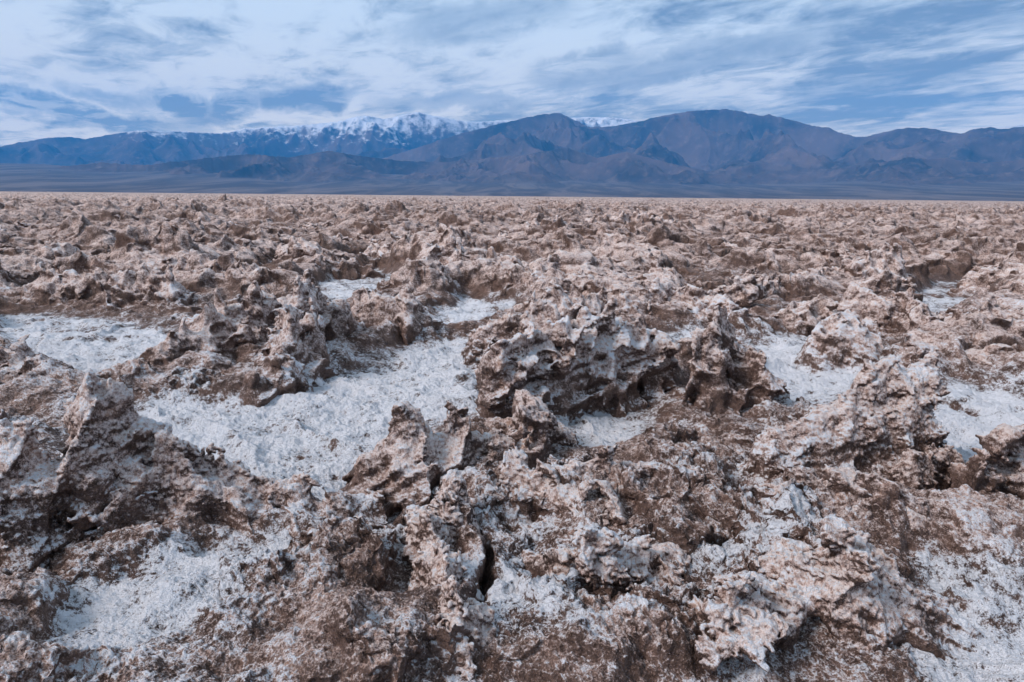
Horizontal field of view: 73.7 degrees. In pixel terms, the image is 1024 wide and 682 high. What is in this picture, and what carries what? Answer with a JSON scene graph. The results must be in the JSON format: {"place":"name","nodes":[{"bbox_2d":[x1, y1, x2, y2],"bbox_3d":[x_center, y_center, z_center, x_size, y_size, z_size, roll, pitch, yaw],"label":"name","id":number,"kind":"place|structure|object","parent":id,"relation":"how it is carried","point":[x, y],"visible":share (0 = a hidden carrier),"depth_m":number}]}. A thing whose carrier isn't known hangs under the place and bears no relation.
{"place":"outdoors","nodes":[
{"label":"outdoors","id":0,"kind":"place"},
{"bbox_2d":[0,112,638,165],"bbox_3d":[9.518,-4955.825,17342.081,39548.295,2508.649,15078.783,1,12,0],"label":"snowy mountains","id":1,"kind":"structure","parent":0,"point":[371,136],"depth_m":19485.51},
{"bbox_2d":[0,191,1023,681],"bbox_3d":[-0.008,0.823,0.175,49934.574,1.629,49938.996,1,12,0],"label":"salt flat ground","id":2,"kind":"structure","parent":0,"point":[200,597],"depth_m":4.05},
{"bbox_2d":[0,336,11,346],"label":"salt mound","id":3,"kind":"object","parent":2,"relation":"on","point":[8,343],"visible":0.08,"depth_m":6.36},
{"bbox_2d":[0,334,34,372],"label":"salt mound","id":4,"kind":"object","parent":2,"relation":"on","point":[20,351],"visible":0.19,"depth_m":5.14},
{"bbox_2d":[16,221,30,227],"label":"salt mound","id":5,"kind":"object","parent":2,"relation":"on","point":[25,225],"visible":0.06,"depth_m":20.56},
{"bbox_2d":[53,249,70,265],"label":"salt mound","id":6,"kind":"object","parent":2,"relation":"on","point":[58,253],"visible":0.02,"depth_m":10.88},
{"bbox_2d":[0,369,171,574],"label":"salt pinnacle","id":7,"kind":"object","parent":2,"relation":"on","point":[48,506],"visible":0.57,"depth_m":2.71},
{"bbox_2d":[15,262,192,311],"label":"salt ridge","id":8,"kind":"structure","parent":2,"relation":"on","point":[119,290],"depth_m":8.60},
{"bbox_2d":[192,217,204,230],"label":"salt mound","id":9,"kind":"object","parent":2,"relation":"on","point":[199,225],"visible":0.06,"depth_m":18.24},
{"bbox_2d":[139,280,281,367],"bbox_3d":[-2.595,-0.079,6.096,1.019,0.821,2.234,3,12,13],"label":"salt mound","id":10,"kind":"object","parent":2,"relation":"on","point":[218,326],"visible":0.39,"depth_m":5.90},
{"bbox_2d":[141,249,280,272],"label":"salt ridge","id":11,"kind":"structure","parent":2,"relation":"on","point":[195,260],"depth_m":9.89},
{"bbox_2d":[189,265,260,302],"bbox_3d":[-3.719,-0.658,9.283,0.925,0.657,2.461,11,16,41],"label":"salt mound","id":12,"kind":"object","parent":2,"relation":"on","point":[252,269],"visible":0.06,"depth_m":9.19},
{"bbox_2d":[87,428,387,539],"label":"salt ridge","id":13,"kind":"structure","parent":2,"relation":"on","point":[182,477],"depth_m":2.92},
{"bbox_2d":[272,238,297,261],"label":"salt mound","id":14,"kind":"object","parent":2,"relation":"on","point":[281,250],"visible":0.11,"depth_m":13.61},
{"bbox_2d":[225,268,366,412],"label":"salt ridge","id":15,"kind":"structure","parent":2,"relation":"on","point":[295,358],"depth_m":5.42},
{"bbox_2d":[293,221,333,228],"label":"salt mound","id":16,"kind":"object","parent":2,"relation":"on","point":[310,224],"visible":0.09,"depth_m":24.89},
{"bbox_2d":[273,236,385,280],"bbox_3d":[-3.538,-1.487,12.758,2.690,0.953,1.072,6,13,24],"label":"salt mound","id":17,"kind":"object","parent":2,"relation":"on","point":[351,269],"visible":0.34,"depth_m":12.37},
{"bbox_2d":[333,233,378,242],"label":"salt mound","id":18,"kind":"object","parent":2,"relation":"on","point":[340,235],"visible":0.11,"depth_m":17.79},
{"bbox_2d":[364,609,379,623],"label":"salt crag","id":19,"kind":"structure","parent":2,"relation":"on","point":[372,616],"depth_m":2.07},
{"bbox_2d":[354,513,400,543],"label":"salt ridge","id":20,"kind":"structure","parent":2,"relation":"on","point":[397,541],"depth_m":2.78},
{"bbox_2d":[359,232,401,258],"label":"salt mound","id":21,"kind":"object","parent":2,"relation":"on","point":[374,250],"visible":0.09,"depth_m":14.67},
{"bbox_2d":[394,287,431,344],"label":"salt block","id":22,"kind":"structure","parent":2,"relation":"on","point":[410,306],"depth_m":6.86},
{"bbox_2d":[339,401,519,525],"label":"salt ridge","id":23,"kind":"structure","parent":2,"relation":"on","point":[412,457],"depth_m":3.35},
{"bbox_2d":[417,235,458,261],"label":"salt mound","id":24,"kind":"object","parent":2,"relation":"on","point":[432,252],"visible":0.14,"depth_m":11.35},
{"bbox_2d":[399,469,496,681],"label":"salt ridge","id":25,"kind":"structure","parent":2,"relation":"on","point":[429,539],"depth_m":2.46},
{"bbox_2d":[374,246,531,292],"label":"salt ridge","id":26,"kind":"structure","parent":2,"relation":"on","point":[383,284],"depth_m":10.60},
{"bbox_2d":[498,229,513,236],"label":"salt mound","id":27,"kind":"object","parent":2,"relation":"on","point":[505,234],"visible":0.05,"depth_m":18.11},
{"bbox_2d":[458,291,560,368],"bbox_3d":[0.006,-0.064,6.184,1.087,0.797,0.617,1,12,0],"label":"salt wedge","id":28,"kind":"object","parent":2,"relation":"on","point":[539,313],"visible":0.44,"depth_m":6.15},
{"bbox_2d":[490,291,569,316],"bbox_3d":[0.623,-0.364,8.349,2.003,0.515,1.181,-1,12,-5],"label":"salt mound","id":29,"kind":"object","parent":2,"relation":"on","point":[524,306],"visible":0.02,"depth_m":8.31},
{"bbox_2d":[483,389,578,469],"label":"salt crag","id":30,"kind":"structure","parent":2,"relation":"on","point":[537,425],"depth_m":3.68},
{"bbox_2d":[523,215,567,227],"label":"salt mound","id":31,"kind":"object","parent":2,"relation":"on","point":[534,222],"visible":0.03,"depth_m":20.56},
{"bbox_2d":[528,254,584,285],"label":"salt mound","id":32,"kind":"object","parent":2,"relation":"on","point":[538,270],"visible":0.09,"depth_m":9.55},
{"bbox_2d":[474,297,680,424],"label":"salt crag","id":33,"kind":"structure","parent":2,"relation":"on","point":[565,370],"depth_m":4.61},
{"bbox_2d":[498,444,660,527],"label":"salt crag","id":34,"kind":"structure","parent":2,"relation":"on","point":[514,467],"depth_m":3.11},
{"bbox_2d":[521,526,690,592],"bbox_3d":[0.378,0.854,2.634,0.774,0.484,0.644,-5,13,-24],"label":"salt ledge","id":35,"kind":"object","parent":2,"relation":"on","point":[604,556],"visible":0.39,"depth_m":2.52},
{"bbox_2d":[585,208,677,224],"bbox_3d":[4.437,-4.427,25.940,4.511,1.229,2.080,2,12,7],"label":"salt ledge","id":36,"kind":"object","parent":2,"relation":"on","point":[626,217],"visible":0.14,"depth_m":25.48},
{"bbox_2d":[541,277,739,319],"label":"salt ridge","id":37,"kind":"structure","parent":2,"relation":"on","point":[696,299],"depth_m":7.82},
{"bbox_2d":[648,261,690,283],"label":"salt mound","id":38,"kind":"object","parent":2,"relation":"on","point":[654,265],"visible":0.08,"depth_m":10.79},
{"bbox_2d":[723,242,737,248],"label":"salt mound","id":39,"kind":"object","parent":2,"relation":"on","point":[733,246],"visible":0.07,"depth_m":17.84},
{"bbox_2d":[681,305,786,415],"bbox_3d":[1.509,0.234,4.577,0.709,0.910,0.741,8,14,33],"label":"salt pinnacle","id":40,"kind":"object","parent":2,"relation":"on","point":[723,378],"visible":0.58,"depth_m":4.52},
{"bbox_2d":[706,274,784,307],"bbox_3d":[3.227,-0.614,9.438,0.999,0.657,2.777,12,16,43],"label":"salt mound","id":41,"kind":"object","parent":2,"relation":"on","point":[748,291],"visible":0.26,"depth_m":8.81},
{"bbox_2d":[731,269,775,281],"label":"salt mound","id":42,"kind":"object","parent":2,"relation":"on","point":[748,272],"visible":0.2,"depth_m":11.09},
{"bbox_2d":[774,293,837,336],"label":"salt block","id":43,"kind":"structure","parent":2,"relation":"on","point":[804,318],"depth_m":7.62},
{"bbox_2d":[682,514,987,672],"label":"salt crag","id":44,"kind":"structure","parent":2,"relation":"on","point":[844,581],"depth_m":2.21},
{"bbox_2d":[786,309,885,373],"bbox_3d":[3.014,0.039,6.199,1.045,0.649,1.023,1,12,0],"label":"salt mound","id":45,"kind":"object","parent":2,"relation":"on","point":[845,341],"visible":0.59,"depth_m":5.97},
{"bbox_2d":[817,250,865,258],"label":"salt mound","id":46,"kind":"object","parent":2,"relation":"on","point":[843,254],"visible":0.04,"depth_m":13.77},
{"bbox_2d":[736,347,950,486],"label":"salt crag","id":47,"kind":"structure","parent":2,"relation":"on","point":[879,414],"depth_m":3.52},
{"bbox_2d":[759,464,930,536],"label":"salt ridge","id":48,"kind":"structure","parent":2,"relation":"on","point":[840,478],"depth_m":2.89},
{"bbox_2d":[831,242,911,283],"bbox_3d":[5.805,-1.111,10.971,1.590,0.975,1.046,1,12,0],"label":"salt mound","id":49,"kind":"object","parent":2,"relation":"on","point":[884,257],"visible":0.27,"depth_m":10.79},
{"bbox_2d":[846,267,922,301],"bbox_3d":[5.349,-0.755,10.024,2.326,0.742,0.950,-8,15,-35],"label":"salt mound","id":50,"kind":"object","parent":2,"relation":"on","point":[876,281],"visible":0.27,"depth_m":9.55},
{"bbox_2d":[825,283,944,335],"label":"salt crag","id":51,"kind":"structure","parent":2,"relation":"on","point":[905,313],"depth_m":7.07},
{"bbox_2d":[887,443,964,489],"bbox_3d":[2.037,0.722,3.467,0.660,0.425,0.366,-6,13,-26],"label":"salt ledge","id":52,"kind":"object","parent":2,"relation":"on","point":[927,468],"visible":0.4,"depth_m":3.35},
{"bbox_2d":[899,342,1012,365],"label":"salt ridge","id":53,"kind":"structure","parent":2,"relation":"on","point":[974,354],"depth_m":5.69},
{"bbox_2d":[946,278,989,297],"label":"salt mound","id":54,"kind":"object","parent":2,"relation":"on","point":[968,287],"visible":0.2,"depth_m":10.83},
{"bbox_2d":[944,300,1023,321],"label":"salt ledge","id":55,"kind":"object","parent":2,"relation":"on","point":[988,309],"visible":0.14,"depth_m":7.42},
{"bbox_2d":[945,262,1023,293],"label":"salt ridge","id":56,"kind":"structure","parent":2,"relation":"on","point":[983,277],"depth_m":10.75},
{"bbox_2d":[947,423,1023,498],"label":"salt crag","id":57,"kind":"structure","parent":2,"relation":"on","point":[995,464],"depth_m":3.17},
{"bbox_2d":[971,262,1000,271],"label":"salt mound","id":58,"kind":"object","parent":2,"relation":"on","point":[976,268],"visible":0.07,"depth_m":13.37},
{"bbox_2d":[0,163,1023,200],"bbox_3d":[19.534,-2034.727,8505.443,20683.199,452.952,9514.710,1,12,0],"label":"alluvial terrain","id":59,"kind":"structure","parent":0,"point":[29,177],"depth_m":7593.95},
{"bbox_2d":[0,0,1023,145],"label":"sky","id":60,"kind":"structure","parent":0,"point":[83,69]},
{"bbox_2d":[47,148,1023,185],"bbox_3d":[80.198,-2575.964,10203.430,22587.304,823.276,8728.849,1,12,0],"label":"foothills","id":61,"kind":"structure","parent":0,"point":[555,166],"depth_m":10532.81},
{"bbox_2d":[382,109,1023,184],"bbox_3d":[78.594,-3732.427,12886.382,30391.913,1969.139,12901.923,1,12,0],"label":"mountains","id":62,"kind":"structure","parent":0,"point":[724,146],"depth_m":13402.30}
]}

